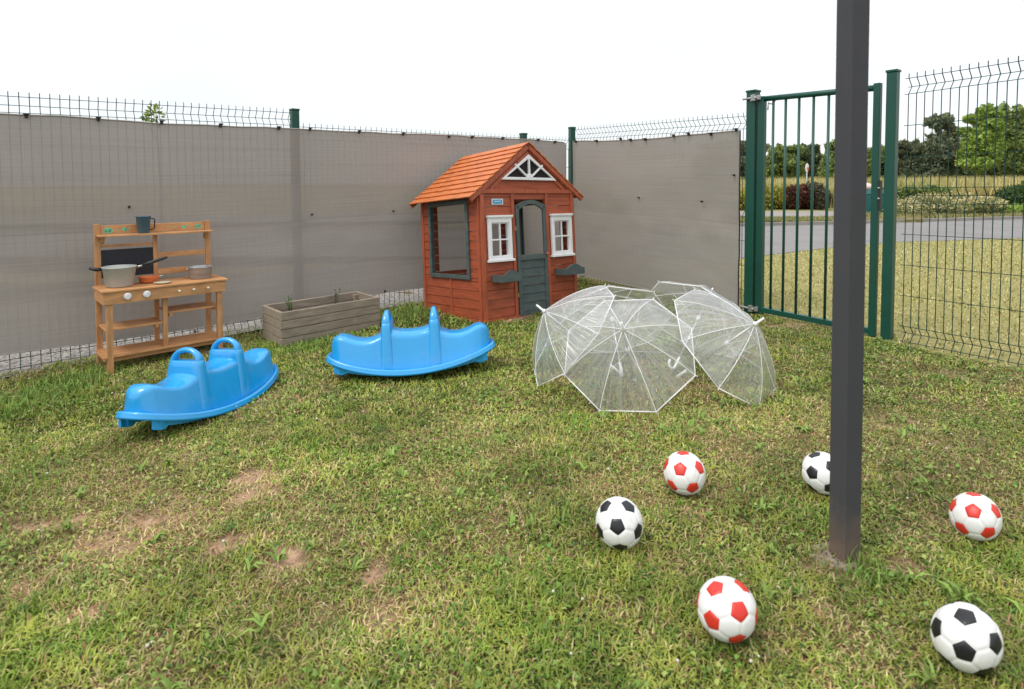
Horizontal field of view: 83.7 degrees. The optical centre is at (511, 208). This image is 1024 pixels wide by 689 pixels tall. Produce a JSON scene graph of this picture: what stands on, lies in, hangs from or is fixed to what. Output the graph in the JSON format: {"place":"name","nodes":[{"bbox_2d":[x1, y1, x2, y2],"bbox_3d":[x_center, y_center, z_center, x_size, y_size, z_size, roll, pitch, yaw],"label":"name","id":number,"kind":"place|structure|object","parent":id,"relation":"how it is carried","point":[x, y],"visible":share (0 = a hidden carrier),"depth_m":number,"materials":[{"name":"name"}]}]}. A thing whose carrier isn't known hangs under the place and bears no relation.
{"place":"outdoors","nodes":[
{"label":"outdoors","id":0,"kind":"place"},
{"bbox_2d":[0,274,581,377],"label":"gravel path","id":1,"kind":"structure","parent":0,"point":[75,353],"depth_m":4.13,"materials":[{"name":"grey gravel"}]},
{"bbox_2d":[139,103,165,122],"bbox_3d":[-3.486,-0.041,5.603,0.258,1.985,0.187,0,3,0],"label":"young tree","id":2,"kind":"object","parent":1,"relation":"on","point":[147,115],"visible":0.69,"depth_m":5.56,"materials":[{"name":"green plant"}]},
{"bbox_2d":[0,208,1023,688],"bbox_3d":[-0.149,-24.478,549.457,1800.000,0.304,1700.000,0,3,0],"label":"ground","id":3,"kind":"structure","parent":0,"point":[380,562],"depth_m":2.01,"materials":[{"name":"green plant"}]},
{"bbox_2d":[92,220,227,374],"bbox_3d":[-2.320,0.551,3.801,0.320,0.915,0.723,2,3,44],"label":"play kitchen","id":4,"kind":"object","parent":3,"relation":"on","point":[110,354],"visible":0.92,"depth_m":3.77,"materials":[{"name":"brown wood"}]},
{"bbox_2d":[89,256,167,287],"bbox_3d":[-2.453,0.401,3.660,0.190,0.177,0.404,2,3,44],"label":"saucepan","id":5,"kind":"object","parent":4,"relation":"on","point":[119,276],"visible":1,"depth_m":3.57,"materials":[{"name":"metal"}]},
{"bbox_2d":[135,216,154,232],"bbox_3d":[-2.442,0.103,3.794,0.092,0.115,0.100,0,3,5],"label":"plastic jug","id":6,"kind":"object","parent":4,"relation":"on","point":[143,224],"visible":1,"depth_m":3.76,"materials":[{"name":"blue plastic"}]},
{"bbox_2d":[138,275,162,283],"bbox_3d":[-2.396,0.466,3.776,0.127,0.042,0.124,-1,3,-5],"label":"bowl","id":7,"kind":"object","parent":4,"relation":"on","point":[147,279],"visible":0.99,"depth_m":3.74,"materials":[{"name":"orange plastic"}]},
{"bbox_2d":[153,280,171,283],"bbox_3d":[-2.286,0.482,3.740,0.106,0.010,0.106,2,3,44],"label":"toy plate","id":8,"kind":"object","parent":4,"relation":"on","point":[162,282],"visible":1,"depth_m":3.75,"materials":[{"name":"beige plastic"}]},
{"bbox_2d":[185,265,214,278],"bbox_3d":[-2.162,0.438,3.965,0.154,0.084,0.154,0,3,-3],"label":"steel pot","id":9,"kind":"object","parent":4,"relation":"on","point":[199,271],"visible":1,"depth_m":3.91,"materials":[{"name":"silver metal"}]},
{"bbox_2d":[115,337,278,429],"bbox_3d":[-1.534,0.838,2.885,0.357,0.330,0.908,-3,-2,16],"label":"plastic rocker","id":10,"kind":"object","parent":3,"relation":"on","point":[220,381],"visible":0.99,"depth_m":2.74,"materials":[{"name":"blue plastic"}]},
{"bbox_2d":[0,91,574,371],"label":"wire fence","id":11,"kind":"object","parent":3,"relation":"on","point":[294,117],"visible":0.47,"depth_m":4.31,"materials":[{"name":"grey metal"}]},
{"bbox_2d":[0,113,565,355],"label":"shade net","id":12,"kind":"object","parent":11,"relation":"attached to","point":[299,213],"visible":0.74,"depth_m":4.31,"materials":[{"name":"grey fabric"}]},
{"bbox_2d":[262,291,379,347],"bbox_3d":[-1.422,0.814,4.303,0.770,0.242,0.350,-3,4,-43],"label":"wooden planter","id":13,"kind":"object","parent":3,"relation":"on","point":[305,319],"visible":0.98,"depth_m":4.17,"materials":[{"name":"grey wood"}]},
{"bbox_2d":[282,294,292,310],"bbox_3d":[-1.644,0.710,4.177,0.095,0.165,0.092,0,3,0],"label":"weed plant","id":14,"kind":"object","parent":13,"relation":"on","point":[289,307],"visible":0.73,"depth_m":4.18,"materials":[{"name":"green plant"}]},
{"bbox_2d":[333,289,339,303],"bbox_3d":[-1.371,0.697,4.477,0.061,0.160,0.048,0,3,0],"label":"weed plant","id":15,"kind":"object","parent":13,"relation":"on","point":[336,296],"visible":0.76,"depth_m":4.48,"materials":[{"name":"green plant"}]},
{"bbox_2d":[326,306,494,375],"bbox_3d":[-0.580,0.749,3.310,0.961,0.349,0.378,-3,-2,-7],"label":"plastic rocker","id":16,"kind":"object","parent":3,"relation":"on","point":[390,349],"visible":1,"depth_m":3.20,"materials":[{"name":"blue plastic"}]},
{"bbox_2d":[409,142,584,323],"bbox_3d":[-0.098,0.195,4.988,1.220,1.441,1.069,-1,-2,-38],"label":"playhouse","id":17,"kind":"object","parent":3,"relation":"on","point":[510,182],"visible":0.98,"depth_m":4.67,"materials":[{"name":"brown wood"}]},
{"bbox_2d":[486,215,514,262],"bbox_3d":[-0.092,0.230,4.458,0.246,0.361,0.052,-1,-2,-38],"label":"window","id":18,"kind":"structure","parent":17,"relation":"in","point":[491,219],"depth_m":4.45,"materials":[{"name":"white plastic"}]},
{"bbox_2d":[501,155,555,180],"bbox_3d":[0.137,-0.338,4.675,0.578,0.209,0.026,-1,-2,-38],"label":"gable window","id":19,"kind":"structure","parent":17,"relation":"in","point":[527,168],"depth_m":4.66,"materials":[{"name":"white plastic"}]},
{"bbox_2d":[514,200,549,315],"bbox_3d":[0.166,0.391,4.648,0.333,0.925,0.048,-1,-2,-38],"label":"door","id":20,"kind":"structure","parent":17,"relation":"in","point":[528,261],"depth_m":4.65,"materials":[{"name":"wood"}]},
{"bbox_2d":[549,213,574,256],"bbox_3d":[0.422,0.222,4.858,0.250,0.361,0.052,-1,-2,-38],"label":"window","id":21,"kind":"structure","parent":17,"relation":"in","point":[567,217],"depth_m":4.85,"materials":[{"name":"white plastic"}]},
{"bbox_2d":[4,301,1011,662],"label":"clover flowers","id":22,"kind":"object","parent":3,"relation":"on","point":[472,471],"visible":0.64,"depth_m":2.07,"materials":[{"name":"white plant"}]},
{"bbox_2d":[532,284,619,386],"bbox_3d":[0.327,0.684,3.098,0.481,0.513,0.641,-2,3,-34],"label":"clear umbrella","id":23,"kind":"object","parent":3,"relation":"on","point":[545,312],"visible":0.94,"depth_m":3.08,"materials":[{"name":"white plastic"}]},
{"bbox_2d":[554,285,670,376],"bbox_3d":[0.586,0.659,3.329,0.543,0.518,0.586,2,4,44],"label":"clear umbrella","id":24,"kind":"object","parent":3,"relation":"on","point":[611,318],"visible":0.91,"depth_m":3.34,"materials":[{"name":"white plastic"}]},
{"bbox_2d":[596,496,642,549],"bbox_3d":[0.316,0.923,1.682,0.138,0.138,0.138,0,3,0],"label":"toy football","id":25,"kind":"object","parent":3,"relation":"on","point":[619,522],"visible":1,"depth_m":1.64,"materials":[{"name":"white leather"}]},
{"bbox_2d":[562,298,697,413],"bbox_3d":[0.574,0.729,2.826,0.638,0.508,0.491,0,3,12],"label":"clear umbrella","id":26,"kind":"object","parent":3,"relation":"on","point":[627,348],"visible":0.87,"depth_m":2.77,"materials":[{"name":"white plastic"}]},
{"bbox_2d":[575,113,745,295],"bbox_3d":[1.302,0.041,5.499,0.049,1.818,2.132,-2,3,-34],"label":"wire fence","id":27,"kind":"object","parent":3,"relation":"on","point":[735,123],"visible":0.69,"depth_m":5.18,"materials":[{"name":"grey metal"}]},
{"bbox_2d":[573,128,740,311],"bbox_3d":[1.245,0.055,5.471,0.057,1.543,2.094,-2,3,-34],"label":"shade net","id":28,"kind":"object","parent":27,"relation":"attached to","point":[649,213],"visible":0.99,"depth_m":5.28,"materials":[{"name":"beige fabric"}]},
{"bbox_2d":[664,451,705,495],"bbox_3d":[0.591,0.904,1.958,0.139,0.139,0.139,0,3,0],"label":"toy football","id":29,"kind":"object","parent":3,"relation":"on","point":[685,473],"visible":1,"depth_m":1.91,"materials":[{"name":"white leather"}]},
{"bbox_2d":[646,281,756,369],"bbox_3d":[1.082,0.652,3.340,0.631,0.503,0.495,0,3,12],"label":"clear umbrella","id":30,"kind":"object","parent":3,"relation":"on","point":[698,317],"visible":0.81,"depth_m":3.32,"materials":[{"name":"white plastic"}]},
{"bbox_2d":[672,288,775,406],"bbox_3d":[1.074,0.695,2.891,0.647,0.518,0.480,-1,3,-17],"label":"clear umbrella","id":31,"kind":"object","parent":3,"relation":"on","point":[728,342],"visible":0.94,"depth_m":2.85,"materials":[{"name":"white plastic"}]},
{"bbox_2d":[697,576,757,642],"bbox_3d":[0.503,0.937,1.341,0.135,0.132,0.133,0,3,0],"label":"toy football","id":32,"kind":"object","parent":3,"relation":"on","point":[727,609],"visible":1,"depth_m":1.30,"materials":[{"name":"white leather"}]},
{"bbox_2d":[744,89,760,314],"bbox_3d":[1.906,0.001,4.546,0.085,1.870,0.085,-2,3,-37],"label":"gate post","id":33,"kind":"object","parent":3,"relation":"on","point":[750,199],"visible":0.78,"depth_m":4.51,"materials":[{"name":"green metal"}]},
{"bbox_2d":[740,83,882,336],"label":"metal gate","id":34,"kind":"structure","parent":33,"relation":"attached to","point":[759,308],"depth_m":4.22,"materials":[{"name":"metal"}]},
{"bbox_2d":[740,140,770,178],"bbox_3d":[16.452,-2.880,39.998,3.319,4.145,2.423,0,3,0],"label":"bushy tree","id":35,"kind":"object","parent":3,"relation":"on","point":[743,154],"visible":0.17,"depth_m":39.62,"materials":[{"name":"green plant"}]},
{"bbox_2d":[740,189,773,209],"bbox_3d":[8.613,-0.341,20.903,1.561,0.836,1.636,0,3,0],"label":"flowering shrub","id":36,"kind":"object","parent":3,"relation":"on","point":[767,199],"visible":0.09,"depth_m":20.41,"materials":[{"name":"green plant"}]},
{"bbox_2d":[766,184,789,208],"bbox_3d":[9.714,-0.455,21.328,1.302,0.974,1.589,-1,3,-11],"label":"flowering shrub","id":37,"kind":"object","parent":3,"relation":"on","point":[778,197],"visible":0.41,"depth_m":20.93,"materials":[{"name":"yellow plant"}]},
{"bbox_2d":[766,143,805,179],"bbox_3d":[16.961,-2.393,35.925,2.808,3.541,2.096,1,3,19],"label":"bushy tree","id":38,"kind":"object","parent":3,"relation":"on","point":[791,160],"visible":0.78,"depth_m":35.50,"materials":[{"name":"green plant"}]},
{"bbox_2d":[786,183,818,209],"bbox_3d":[10.531,-0.441,20.949,1.323,1.018,1.527,0,3,0],"label":"red hedge","id":39,"kind":"object","parent":3,"relation":"on","point":[803,197],"visible":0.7,"depth_m":20.64,"materials":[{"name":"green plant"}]},
{"bbox_2d":[805,163,808,182],"bbox_3d":[12.357,-1.024,23.978,0.140,1.777,0.044,0,3,0],"label":"road sign","id":40,"kind":"object","parent":3,"relation":"on","point":[807,167],"visible":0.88,"depth_m":23.93,"materials":[{"name":"metal"}]},
{"bbox_2d":[800,143,825,179],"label":"bushy tree","id":41,"kind":"object","parent":3,"relation":"on","point":[805,157],"visible":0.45,"depth_m":41.35,"materials":[{"name":"green plant"}]},
{"bbox_2d":[801,451,829,494],"bbox_3d":[1.061,0.900,1.950,0.134,0.134,0.134,0,3,0],"label":"toy football","id":42,"kind":"object","parent":3,"relation":"on","point":[815,469],"visible":0.63,"depth_m":1.92,"materials":[{"name":"white leather"}]},
{"bbox_2d":[804,180,832,209],"bbox_3d":[11.036,-0.483,20.621,0.869,1.115,1.804,0,3,0],"label":"red hedge","id":43,"kind":"object","parent":3,"relation":"on","point":[819,198],"visible":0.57,"depth_m":20.32,"materials":[{"name":"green plant"}]},
{"bbox_2d":[817,139,834,177],"bbox_3d":[21.621,-2.780,38.040,2.908,4.065,2.745,0,3,0],"label":"bushy tree","id":44,"kind":"object","parent":3,"relation":"on","point":[822,169],"visible":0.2,"depth_m":37.68,"materials":[{"name":"green plant"}]},
{"bbox_2d":[740,215,923,222],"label":"verge grass","id":45,"kind":"structure","parent":3,"relation":"on","point":[792,218],"depth_m":14.45,"materials":[{"name":"green plant"}]},
{"bbox_2d":[809,0,869,571],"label":"metal pillar","id":46,"kind":"structure","parent":3,"relation":"on","point":[850,160],"depth_m":1.57,"materials":[{"name":"paint"},{"name":"metal"}]},
{"bbox_2d":[866,183,883,212],"bbox_3d":[10.649,-0.298,17.019,0.705,0.957,0.647,0,3,0],"label":"litter bin","id":47,"kind":"object","parent":3,"relation":"on","point":[868,202],"visible":0.11,"depth_m":16.74,"materials":[{"name":"teal plastic"}]},
{"bbox_2d":[867,144,884,177],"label":"bushy tree","id":48,"kind":"object","parent":3,"relation":"on","point":[869,161],"visible":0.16,"depth_m":41.23,"materials":[{"name":"green plant"}]},
{"bbox_2d":[880,69,900,339],"bbox_3d":[2.492,0.031,3.771,0.070,1.875,0.070,-2,3,-37],"label":"gate post","id":49,"kind":"object","parent":3,"relation":"on","point":[890,199],"visible":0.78,"depth_m":3.75,"materials":[{"name":"green metal"}]},
{"bbox_2d":[898,138,929,179],"bbox_3d":[27.637,-2.934,40.036,3.004,4.112,2.770,0,3,0],"label":"conifer tree","id":50,"kind":"object","parent":3,"relation":"on","point":[902,150],"visible":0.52,"depth_m":39.34,"materials":[{"name":"green plant"}]},
{"bbox_2d":[882,183,954,199],"bbox_3d":[13.956,-0.393,19.699,2.430,1.021,1.477,1,3,25],"label":"green hedge","id":51,"kind":"object","parent":3,"relation":"on","point":[902,192],"visible":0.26,"depth_m":19.44,"materials":[{"name":"green plant"}]},
{"bbox_2d":[914,112,962,179],"bbox_3d":[28.353,-3.567,37.768,2.778,5.578,2.618,0,3,0],"label":"conifer tree","id":52,"kind":"object","parent":3,"relation":"on","point":[944,149],"visible":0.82,"depth_m":37.50,"materials":[{"name":"green plant"}]},
{"bbox_2d":[866,211,1022,217],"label":"border grass","id":53,"kind":"structure","parent":3,"relation":"on","point":[952,215],"depth_m":15.42,"materials":[{"name":"green plant"}]},
{"bbox_2d":[882,191,1009,214],"bbox_3d":[12.950,-0.154,17.021,4.718,0.770,2.997,0,3,0],"label":"flower bed","id":54,"kind":"object","parent":3,"relation":"on","point":[969,207],"visible":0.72,"depth_m":16.14,"materials":[{"name":"green plant"}]},
{"bbox_2d":[898,56,1023,366],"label":"wire fence","id":55,"kind":"object","parent":3,"relation":"on","point":[967,195],"visible":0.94,"depth_m":3.43,"materials":[{"name":"green metal"}]},
{"bbox_2d":[930,602,1003,673],"bbox_3d":[0.991,0.935,1.248,0.134,0.135,0.128,0,3,0],"label":"toy football","id":56,"kind":"object","parent":3,"relation":"on","point":[966,637],"visible":1,"depth_m":1.21,"materials":[{"name":"white leather"}]},
{"bbox_2d":[949,492,1002,541],"bbox_3d":[1.372,0.911,1.694,0.131,0.134,0.128,0,3,0],"label":"toy football","id":57,"kind":"object","parent":3,"relation":"on","point":[976,516],"visible":0.98,"depth_m":1.66,"materials":[{"name":"white leather"}]},
{"bbox_2d":[954,102,1007,177],"bbox_3d":[27.763,-3.458,33.887,2.423,5.727,2.541,2,4,41],"label":"leafy tree","id":58,"kind":"object","parent":3,"relation":"on","point":[990,138],"visible":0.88,"depth_m":33.46,"materials":[{"name":"green plant"}]},
{"bbox_2d":[956,137,1012,178],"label":"dark tree","id":59,"kind":"object","parent":3,"relation":"on","point":[990,172],"visible":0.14,"depth_m":44.84,"materials":[{"name":"green plant"}]},
{"bbox_2d":[993,180,1023,203],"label":"green hedge","id":60,"kind":"object","parent":3,"relation":"on","point":[1011,191],"visible":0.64,"depth_m":18.65,"materials":[{"name":"green plant"}]},
{"bbox_2d":[996,101,1023,177],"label":"leafy tree","id":61,"kind":"object","parent":3,"relation":"on","point":[1010,142],"visible":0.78,"depth_m":35.44,"materials":[{"name":"green plant"}]},
{"bbox_2d":[1004,203,1022,212],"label":"green hedge","id":62,"kind":"object","parent":3,"relation":"on","point":[1018,208],"visible":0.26,"depth_m":16.57,"materials":[{"name":"green plant"}]},
{"bbox_2d":[0,0,1023,179],"label":"sky","id":63,"kind":"structure","parent":0,"point":[540,69],"materials":[{"name":"white"}]},
{"bbox_2d":[740,211,833,216],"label":"pavement","id":64,"kind":"structure","parent":0,"point":[801,213],"depth_m":18.16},
{"bbox_2d":[609,238,1023,366],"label":"meadow lawn","id":65,"kind":"structure","parent":0,"point":[930,274],"depth_m":5.92,"materials":[{"name":"green plant"}]},
{"bbox_2d":[740,219,1023,257],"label":"road","id":66,"kind":"structure","parent":0,"point":[804,237],"depth_m":11.35,"materials":[{"name":"grey asphalt"}]},
{"bbox_2d":[740,216,1022,225],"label":"kerb","id":67,"kind":"structure","parent":66,"relation":"on","point":[897,220],"depth_m":14.33,"materials":[{"name":"grey concrete"}]},
{"bbox_2d":[740,174,1023,207],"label":"tall meadow grass","id":68,"kind":"structure","parent":0,"point":[989,187],"depth_m":22.95,"materials":[{"name":"plant"}]}
]}

